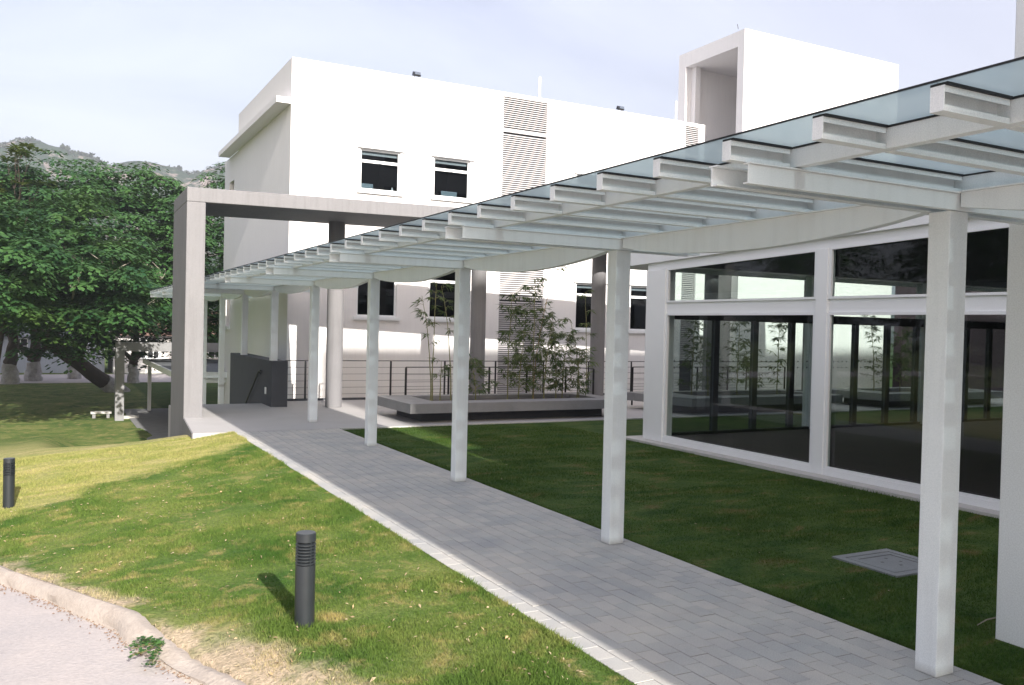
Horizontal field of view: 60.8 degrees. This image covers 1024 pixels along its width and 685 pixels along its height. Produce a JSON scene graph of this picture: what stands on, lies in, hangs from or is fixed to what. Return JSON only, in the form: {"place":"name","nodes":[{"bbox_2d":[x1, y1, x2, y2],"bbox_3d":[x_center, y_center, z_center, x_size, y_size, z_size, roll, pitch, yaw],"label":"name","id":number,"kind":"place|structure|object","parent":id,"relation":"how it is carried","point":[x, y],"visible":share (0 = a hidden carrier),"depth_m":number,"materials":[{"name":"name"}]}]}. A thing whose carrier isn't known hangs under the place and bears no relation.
{"place":"outdoors","nodes":[
{"label":"outdoors","id":0,"kind":"place"},
{"bbox_2d":[0,374,170,382],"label":"gravel path","id":1,"kind":"structure","parent":0,"point":[54,378],"depth_m":64.13,"materials":[{"name":"grey gravel"}]},
{"bbox_2d":[0,585,189,684],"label":"path","id":2,"kind":"structure","parent":0,"point":[41,645],"depth_m":5.88,"materials":[{"name":"concrete"}]},
{"bbox_2d":[0,584,202,684],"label":"curb debris","id":3,"kind":"object","parent":2,"relation":"on","point":[96,626],"visible":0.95,"depth_m":6.36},
{"bbox_2d":[0,565,245,684],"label":"curb","id":4,"kind":"structure","parent":2,"relation":"on","point":[129,626],"depth_m":6.31,"materials":[{"name":"concrete"}]},
{"bbox_2d":[126,635,164,665],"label":"weed","id":5,"kind":"object","parent":4,"relation":"on","point":[158,643],"visible":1,"depth_m":5.72,"materials":[{"name":"green plant"}]},
{"bbox_2d":[124,408,167,439],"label":"path","id":6,"kind":"structure","parent":0,"point":[153,422],"depth_m":38.46,"materials":[{"name":"grey concrete"}]},
{"bbox_2d":[124,415,138,418],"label":"stone slab","id":7,"kind":"structure","parent":6,"relation":"on","point":[130,416],"depth_m":39.39,"materials":[{"name":"white stone"}]},
{"bbox_2d":[143,358,226,410],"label":"link roof","id":8,"kind":"structure","parent":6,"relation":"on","point":[163,366],"depth_m":38.49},
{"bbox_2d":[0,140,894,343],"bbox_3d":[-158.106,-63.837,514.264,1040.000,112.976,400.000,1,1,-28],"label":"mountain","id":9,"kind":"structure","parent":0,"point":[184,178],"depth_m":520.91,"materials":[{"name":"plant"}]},
{"bbox_2d":[0,136,224,241],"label":"hillside scrub","id":10,"kind":"object","parent":9,"relation":"on","point":[78,152],"visible":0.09,"depth_m":532.47,"materials":[{"name":"green plant"}]},
{"bbox_2d":[0,0,1015,297],"label":"sky","id":11,"kind":"structure","parent":0,"point":[162,82],"materials":[{"name":"white"}]},
{"bbox_2d":[0,345,1023,684],"bbox_3d":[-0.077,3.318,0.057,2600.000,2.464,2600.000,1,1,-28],"label":"ground","id":12,"kind":"structure","parent":0,"point":[46,419],"depth_m":9.12,"materials":[{"name":"green plant"}]},
{"bbox_2d":[3,457,14,507],"bbox_3d":[-6.571,1.883,11.404,0.138,0.746,0.138,1,1,-28],"label":"bollard light","id":13,"kind":"object","parent":12,"relation":"on","point":[8,482],"visible":0.99,"depth_m":11.35,"materials":[{"name":"black metal"}]},
{"bbox_2d":[0,161,32,383],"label":"whitewashed tree","id":14,"kind":"object","parent":12,"relation":"on","point":[10,372],"visible":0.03,"depth_m":57.33,"materials":[{"name":"green plant"}]},
{"bbox_2d":[0,141,57,358],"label":"plumeria tree","id":15,"kind":"object","parent":12,"relation":"on","point":[17,150],"visible":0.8,"depth_m":39.12,"materials":[{"name":"green plant"}]},
{"bbox_2d":[5,188,98,380],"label":"whitewashed tree","id":16,"kind":"object","parent":12,"relation":"on","point":[33,371],"visible":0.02,"depth_m":60.61,"materials":[{"name":"white paint"}]},
{"bbox_2d":[0,313,109,372],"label":"blue house","id":17,"kind":"structure","parent":12,"relation":"on","point":[44,362],"depth_m":69.75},
{"bbox_2d":[18,338,27,353],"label":"window","id":18,"kind":"structure","parent":17,"relation":"in","point":[25,340],"depth_m":69.00,"materials":[{"name":"grey glass"}]},
{"bbox_2d":[62,236,99,378],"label":"whitewashed tree","id":19,"kind":"object","parent":12,"relation":"on","point":[74,374],"depth_m":63.63,"materials":[{"name":"white paint"}]},
{"bbox_2d":[90,411,111,417],"bbox_3d":[-18.549,3.255,39.398,0.850,0.290,0.400,1,1,-28],"label":"garden bench","id":20,"kind":"object","parent":12,"relation":"on","point":[94,413],"visible":1,"depth_m":39.29,"materials":[{"name":"grey concrete"}]},
{"bbox_2d":[0,148,223,392],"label":"leaning tree","id":21,"kind":"object","parent":12,"relation":"on","point":[46,271],"visible":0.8,"depth_m":37.63,"materials":[{"name":"green plant"}]},
{"bbox_2d":[83,257,167,382],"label":"whitewashed tree","id":22,"kind":"object","parent":12,"relation":"on","point":[133,375],"visible":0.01,"depth_m":60.98,"materials":[{"name":"white plant"}]},
{"bbox_2d":[108,313,218,373],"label":"white house","id":23,"kind":"structure","parent":12,"relation":"on","point":[111,365],"depth_m":72.33,"materials":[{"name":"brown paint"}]},
{"bbox_2d":[147,337,159,358],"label":"window","id":24,"kind":"structure","parent":23,"relation":"in","point":[157,354],"depth_m":72.49,"materials":[{"name":"white"}]},
{"bbox_2d":[114,342,218,420],"bbox_3d":[-14.495,1.797,40.084,6.800,3.570,0.500,1,1,-28],"label":"garden gateway","id":25,"kind":"object","parent":12,"relation":"on","point":[121,348],"visible":0.45,"depth_m":38.43,"materials":[{"name":"grey concrete"}]},
{"bbox_2d":[183,418,192,438],"bbox_3d":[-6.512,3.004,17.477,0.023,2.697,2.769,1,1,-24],"label":"retaining wall","id":26,"kind":"structure","parent":12,"relation":"on","point":[187,430],"depth_m":17.62,"materials":[{"name":"grey concrete"}]},
{"bbox_2d":[190,161,225,358],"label":"broad tree","id":27,"kind":"object","parent":12,"relation":"on","point":[219,184],"visible":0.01,"depth_m":52.02,"materials":[{"name":"green plant"}]},
{"bbox_2d":[168,403,331,438],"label":"terrace","id":28,"kind":"structure","parent":12,"relation":"on","point":[215,419],"depth_m":18.56,"materials":[{"name":"grey concrete"}]},
{"bbox_2d":[230,353,287,406],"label":"stair wall","id":29,"kind":"structure","parent":12,"relation":"on","point":[258,379],"depth_m":22.96,"materials":[{"name":"grey concrete"}]},
{"bbox_2d":[294,530,315,627],"bbox_3d":[-1.431,1.683,6.037,0.138,0.746,0.138,1,1,-28],"label":"bollard light","id":30,"kind":"object","parent":12,"relation":"on","point":[305,563],"visible":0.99,"depth_m":5.98,"materials":[{"name":"black metal"}]},
{"bbox_2d":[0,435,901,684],"bbox_3d":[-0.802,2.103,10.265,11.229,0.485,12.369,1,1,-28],"label":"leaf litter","id":31,"kind":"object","parent":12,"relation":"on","point":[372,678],"visible":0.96,"depth_m":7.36,"materials":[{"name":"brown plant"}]},
{"bbox_2d":[218,57,704,403],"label":"white building","id":32,"kind":"structure","parent":12,"relation":"on","point":[307,127],"depth_m":27.42,"materials":[{"name":"paint"}]},
{"bbox_2d":[361,183,372,188],"bbox_3d":[-4.355,-4.658,26.122,0.380,0.180,0.080,1,1,-28],"label":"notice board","id":33,"kind":"object","parent":32,"relation":"attached to","point":[365,185],"visible":0.64,"depth_m":26.09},
{"bbox_2d":[353,282,399,320],"bbox_3d":[-4.045,-1.484,26.124,1.450,1.630,0.210,1,1,-28],"label":"window","id":34,"kind":"structure","parent":32,"relation":"in","point":[358,317],"depth_m":26.26,"materials":[{"name":"white paint"}]},
{"bbox_2d":[356,144,405,196],"bbox_3d":[-3.928,-5.128,26.107,1.490,1.420,0.260,1,1,-28],"label":"window","id":35,"kind":"structure","parent":32,"relation":"in","point":[370,152],"depth_m":26.10,"materials":[{"name":"white metal"}]},
{"bbox_2d":[412,71,420,77],"bbox_3d":[-2.907,-8.159,26.621,0.220,0.210,0.210,1,1,-28],"label":"floodlight","id":36,"kind":"object","parent":32,"relation":"on","point":[415,73],"visible":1,"depth_m":26.55,"materials":[{"name":"black metal"}]},
{"bbox_2d":[425,280,454,321],"bbox_3d":[-2.013,-1.455,27.200,1.450,1.630,0.210,1,1,-28],"label":"window","id":37,"kind":"structure","parent":32,"relation":"in","point":[437,319],"depth_m":27.06,"materials":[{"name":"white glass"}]},
{"bbox_2d":[440,191,456,196],"bbox_3d":[-1.991,-4.629,27.373,0.530,0.190,0.080,1,1,-28],"label":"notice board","id":38,"kind":"object","parent":32,"relation":"attached to","point":[447,193],"visible":0.86,"depth_m":27.33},
{"bbox_2d":[430,153,474,202],"bbox_3d":[-1.869,-5.099,27.197,1.470,1.420,0.260,1,1,-28],"label":"window","id":39,"kind":"structure","parent":32,"relation":"in","point":[436,160],"depth_m":27.18,"materials":[{"name":"white glass"}]},
{"bbox_2d":[538,77,540,97],"bbox_3d":[0.898,-7.735,28.934,0.079,2.120,0.079,1,1,-28],"label":"roof pole","id":40,"kind":"object","parent":32,"relation":"on","point":[539,90],"visible":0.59,"depth_m":28.89,"materials":[{"name":"white metal"}]},
{"bbox_2d":[575,170,588,175],"bbox_3d":[2.727,-5.083,29.608,1.490,1.320,0.195,1,1,-28],"label":"window","id":41,"kind":"structure","parent":32,"relation":"in","point":[577,172],"depth_m":29.26,"materials":[{"name":"white glass"}]},
{"bbox_2d":[574,280,606,332],"bbox_3d":[2.652,-1.225,29.701,1.400,1.760,0.260,1,1,-28],"label":"window","id":42,"kind":"structure","parent":32,"relation":"in","point":[581,283],"depth_m":29.53,"materials":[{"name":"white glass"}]},
{"bbox_2d":[616,106,623,110],"bbox_3d":[3.739,-8.065,30.138,0.220,0.210,0.210,1,1,-28],"label":"floodlight","id":43,"kind":"object","parent":32,"relation":"on","point":[618,108],"visible":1,"depth_m":30.05,"materials":[{"name":"black metal"}]},
{"bbox_2d":[629,283,646,333],"bbox_3d":[4.711,-1.196,30.791,1.580,1.760,0.260,1,1,-28],"label":"window","id":44,"kind":"structure","parent":32,"relation":"in","point":[638,286],"depth_m":30.62,"materials":[{"name":"white paint"}]},
{"bbox_2d":[675,101,676,119],"bbox_3d":[5.909,-7.664,31.586,0.079,2.120,0.079,1,1,-28],"label":"roof pole","id":45,"kind":"object","parent":32,"relation":"on","point":[675,110],"visible":0.34,"depth_m":31.54,"materials":[{"name":"white metal"}]},
{"bbox_2d":[170,187,805,436],"bbox_3d":[2.407,0.625,23.849,21.798,7.650,2.511,1,1,-22],"label":"concrete portal","id":46,"kind":"object","parent":12,"relation":"on","point":[194,207],"visible":0.41,"depth_m":20.24,"materials":[{"name":"white concrete"}]},
{"bbox_2d":[150,56,1023,677],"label":"walkway canopy","id":47,"kind":"object","parent":12,"relation":"on","point":[946,154],"visible":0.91,"depth_m":5.66,"materials":[{"name":"white paint"}]},
{"bbox_2d":[237,429,1001,684],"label":"walk","id":48,"kind":"structure","parent":12,"relation":"on","point":[634,613],"depth_m":7.09,"materials":[{"name":"concrete"}]},
{"bbox_2d":[279,395,1002,428],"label":"terrace","id":49,"kind":"structure","parent":12,"relation":"on","point":[349,413],"depth_m":20.83,"materials":[{"name":"grey concrete"}]},
{"bbox_2d":[377,392,604,420],"bbox_3d":[-0.224,1.525,20.832,5.570,0.429,2.250,1,1,-28],"label":"bench planter","id":50,"kind":"object","parent":49,"relation":"on","point":[480,407],"visible":0.73,"depth_m":20.09,"materials":[{"name":"grey concrete"}]},
{"bbox_2d":[409,297,440,400],"bbox_3d":[-1.983,0.159,19.954,0.800,2.452,0.639,1,1,-28],"label":"bamboo plant","id":51,"kind":"object","parent":50,"relation":"on","point":[420,313],"visible":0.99,"depth_m":19.95,"materials":[{"name":"green plant"}]},
{"bbox_2d":[425,281,446,400],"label":"bamboo plant","id":52,"kind":"object","parent":50,"relation":"on","point":[431,291],"visible":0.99,"depth_m":20.11,"materials":[{"name":"green plant"}]},
{"bbox_2d":[431,357,451,400],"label":"bamboo plant","id":53,"kind":"object","parent":50,"relation":"on","point":[442,371],"visible":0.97,"depth_m":20.02,"materials":[{"name":"green plant"}]},
{"bbox_2d":[436,283,454,399],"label":"bamboo plant","id":54,"kind":"object","parent":50,"relation":"on","point":[451,301],"visible":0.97,"depth_m":20.25,"materials":[{"name":"green plant"}]},
{"bbox_2d":[468,354,496,399],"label":"bamboo plant","id":55,"kind":"object","parent":50,"relation":"on","point":[479,370],"visible":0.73,"depth_m":20.70,"materials":[{"name":"green plant"}]},
{"bbox_2d":[486,292,529,398],"bbox_3d":[0.011,0.095,21.070,1.047,2.634,1.038,1,1,-28],"label":"bamboo plant","id":56,"kind":"object","parent":50,"relation":"in","point":[516,312],"visible":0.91,"depth_m":21.04,"materials":[{"name":"green plant"}]},
{"bbox_2d":[498,328,538,398],"bbox_3d":[0.189,0.527,20.960,0.887,1.781,0.909,0,1,-42],"label":"bamboo plant","id":57,"kind":"object","parent":50,"relation":"on","point":[517,354],"visible":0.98,"depth_m":20.92,"materials":[{"name":"green plant"}]},
{"bbox_2d":[516,277,555,398],"bbox_3d":[0.516,-0.082,21.362,1.018,3.003,1.191,1,1,-28],"label":"bamboo plant","id":58,"kind":"object","parent":50,"relation":"in","point":[526,288],"visible":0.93,"depth_m":21.35,"materials":[{"name":"green plant"}]},
{"bbox_2d":[523,319,564,398],"bbox_3d":[0.776,0.424,21.238,1.105,2.005,1.010,2,1,19],"label":"bamboo plant","id":59,"kind":"object","parent":50,"relation":"on","point":[546,360],"visible":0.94,"depth_m":21.22,"materials":[{"name":"green plant"}]},
{"bbox_2d":[533,266,568,398],"bbox_3d":[0.897,-0.256,21.748,0.690,3.353,0.997,2,1,36],"label":"bamboo plant","id":60,"kind":"object","parent":50,"relation":"on","point":[545,279],"visible":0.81,"depth_m":21.61,"materials":[{"name":"green plant"}]},
{"bbox_2d":[538,311,576,397],"bbox_3d":[1.098,0.324,21.522,0.985,2.210,0.999,1,1,-19],"label":"bamboo plant","id":61,"kind":"object","parent":50,"relation":"on","point":[557,342],"visible":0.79,"depth_m":21.45,"materials":[{"name":"green plant"}]},
{"bbox_2d":[543,331,578,397],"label":"bamboo plant","id":62,"kind":"object","parent":50,"relation":"on","point":[569,362],"visible":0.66,"depth_m":21.79,"materials":[{"name":"green plant"}]},
{"bbox_2d":[559,345,593,397],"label":"bamboo plant","id":63,"kind":"object","parent":50,"relation":"on","point":[586,383],"visible":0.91,"depth_m":21.86,"materials":[{"name":"green plant"}]},
{"bbox_2d":[556,318,596,397],"bbox_3d":[1.605,0.402,22.053,1.063,2.061,0.862,2,1,18],"label":"bamboo plant","id":64,"kind":"object","parent":50,"relation":"on","point":[580,360],"visible":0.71,"depth_m":22.04,"materials":[{"name":"green plant"}]},
{"bbox_2d":[576,290,598,392],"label":"bamboo plant","id":65,"kind":"object","parent":50,"relation":"on","point":[586,325],"visible":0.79,"depth_m":23.39,"materials":[{"name":"green plant"}]},
{"bbox_2d":[404,367,594,394],"bbox_3d":[-0.240,1.177,22.143,4.932,1.082,0.960,1,1,-28],"label":"planter railing","id":66,"kind":"object","parent":49,"relation":"on","point":[448,382],"visible":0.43,"depth_m":22.33,"materials":[{"name":"black metal"}]},
{"bbox_2d":[287,390,800,400],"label":"terrace back kerb","id":67,"kind":"structure","parent":49,"relation":"on","point":[352,398],"depth_m":24.02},
{"bbox_2d":[285,360,307,398],"bbox_3d":[-5.886,1.019,23.431,0.820,1.092,0.060,1,1,-28],"label":"terrace railing","id":68,"kind":"object","parent":67,"relation":"on","point":[305,387],"visible":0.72,"depth_m":23.56,"materials":[{"name":"black metal"}]},
{"bbox_2d":[342,360,765,394],"bbox_3d":[2.340,1.136,27.784,16.446,1.092,0.060,1,1,-28],"label":"terrace railing","id":69,"kind":"object","parent":67,"relation":"on","point":[443,392],"visible":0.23,"depth_m":26.25,"materials":[{"name":"black metal"}]},
{"bbox_2d":[631,367,785,404],"bbox_3d":[5.949,1.256,25.927,5.852,1.082,0.060,1,1,-28],"label":"planter railing","id":70,"kind":"object","parent":49,"relation":"on","point":[632,386],"visible":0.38,"depth_m":25.64,"materials":[{"name":"black metal"}]},
{"bbox_2d":[627,389,842,412],"bbox_3d":[6.097,1.617,24.036,5.898,0.429,2.300,1,1,-28],"label":"bench planter","id":71,"kind":"object","parent":49,"relation":"on","point":[728,401],"visible":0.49,"depth_m":23.20,"materials":[{"name":"grey concrete"}]},
{"bbox_2d":[675,320,710,394],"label":"bamboo plant","id":72,"kind":"object","parent":71,"relation":"on","point":[697,325],"visible":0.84,"depth_m":23.53,"materials":[{"name":"green plant"}]},
{"bbox_2d":[688,336,729,395],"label":"bamboo plant","id":73,"kind":"object","parent":71,"relation":"on","point":[707,379],"visible":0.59,"depth_m":23.95,"materials":[{"name":"green plant"}]},
{"bbox_2d":[721,321,750,394],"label":"bamboo plant","id":74,"kind":"object","parent":71,"relation":"on","point":[733,344],"visible":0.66,"depth_m":24.28,"materials":[{"name":"green plant"}]},
{"bbox_2d":[729,337,768,388],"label":"bamboo plant","id":75,"kind":"object","parent":71,"relation":"on","point":[744,355],"visible":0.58,"depth_m":24.64,"materials":[{"name":"green plant"}]},
{"bbox_2d":[758,322,787,393],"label":"bamboo plant","id":76,"kind":"object","parent":71,"relation":"on","point":[778,326],"visible":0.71,"depth_m":24.95,"materials":[{"name":"green plant"}]},
{"bbox_2d":[832,387,1003,406],"bbox_3d":[12.593,1.709,27.474,5.998,0.429,2.300,1,1,-28],"label":"bench planter","id":77,"kind":"object","parent":49,"relation":"on","point":[871,397],"visible":0.32,"depth_m":26.46,"materials":[{"name":"grey concrete"}]},
{"bbox_2d":[858,315,882,390],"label":"bamboo plant","id":78,"kind":"object","parent":77,"relation":"on","point":[875,328],"visible":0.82,"depth_m":27.02,"materials":[{"name":"green plant"}]},
{"bbox_2d":[880,330,912,391],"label":"bamboo plant","id":79,"kind":"object","parent":77,"relation":"on","point":[908,334],"visible":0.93,"depth_m":27.41,"materials":[{"name":"green plant"}]},
{"bbox_2d":[894,317,911,378],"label":"bamboo plant","id":80,"kind":"object","parent":77,"relation":"on","point":[909,353],"visible":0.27,"depth_m":27.91,"materials":[{"name":"green plant"}]},
{"bbox_2d":[339,405,1002,429],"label":"terrace kerb","id":81,"kind":"structure","parent":12,"relation":"on","point":[603,419],"depth_m":19.89,"materials":[{"name":"grey concrete"}]},
{"bbox_2d":[678,24,898,390],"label":"tower","id":82,"kind":"structure","parent":12,"relation":"on","point":[745,79],"depth_m":34.33,"materials":[{"name":"white paint"}]},
{"bbox_2d":[626,215,1008,518],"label":"glass pavilion","id":83,"kind":"structure","parent":12,"relation":"on","point":[884,456],"depth_m":15.96,"materials":[{"name":"paint"}]},
{"bbox_2d":[663,313,814,465],"bbox_3d":[3.690,0.656,14.667,0.040,2.298,3.600,1,1,-28],"label":"window frame","id":84,"kind":"structure","parent":83,"relation":"in","point":[667,314],"depth_m":14.75,"materials":[{"name":"white metal"}]},
{"bbox_2d":[666,249,816,302],"bbox_3d":[3.730,-1.068,14.638,0.040,0.748,3.600,1,1,-28],"label":"window frame","id":85,"kind":"structure","parent":83,"relation":"in","point":[815,250],"depth_m":14.41,"materials":[{"name":"white metal"}]},
{"bbox_2d":[823,312,1005,502],"bbox_3d":[5.473,0.755,11.296,0.040,2.298,3.590,1,1,-28],"label":"window frame","id":86,"kind":"structure","parent":83,"relation":"in","point":[829,315],"depth_m":12.65,"materials":[{"name":"white metal"}]},
{"bbox_2d":[828,224,1008,298],"bbox_3d":[5.515,-1.030,11.265,0.040,0.869,3.590,1,1,-28],"label":"window frame","id":87,"kind":"structure","parent":83,"relation":"in","point":[831,249],"depth_m":12.00,"materials":[{"name":"white metal"}]},
{"bbox_2d":[832,548,917,577],"bbox_3d":[3.536,2.092,8.143,0.760,0.104,0.720,1,1,-28],"label":"manhole","id":88,"kind":"object","parent":12,"relation":"on","point":[893,563],"visible":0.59,"depth_m":8.14,"materials":[{"name":"concrete"}]},
{"bbox_2d":[892,286,1005,390],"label":"annex building","id":89,"kind":"structure","parent":12,"relation":"on","point":[977,353],"depth_m":34.43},
{"bbox_2d":[995,0,1023,647],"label":"white pier","id":90,"kind":"structure","parent":12,"relation":"on","point":[1010,607],"depth_m":6.06,"materials":[{"name":"white paint"}]}
]}

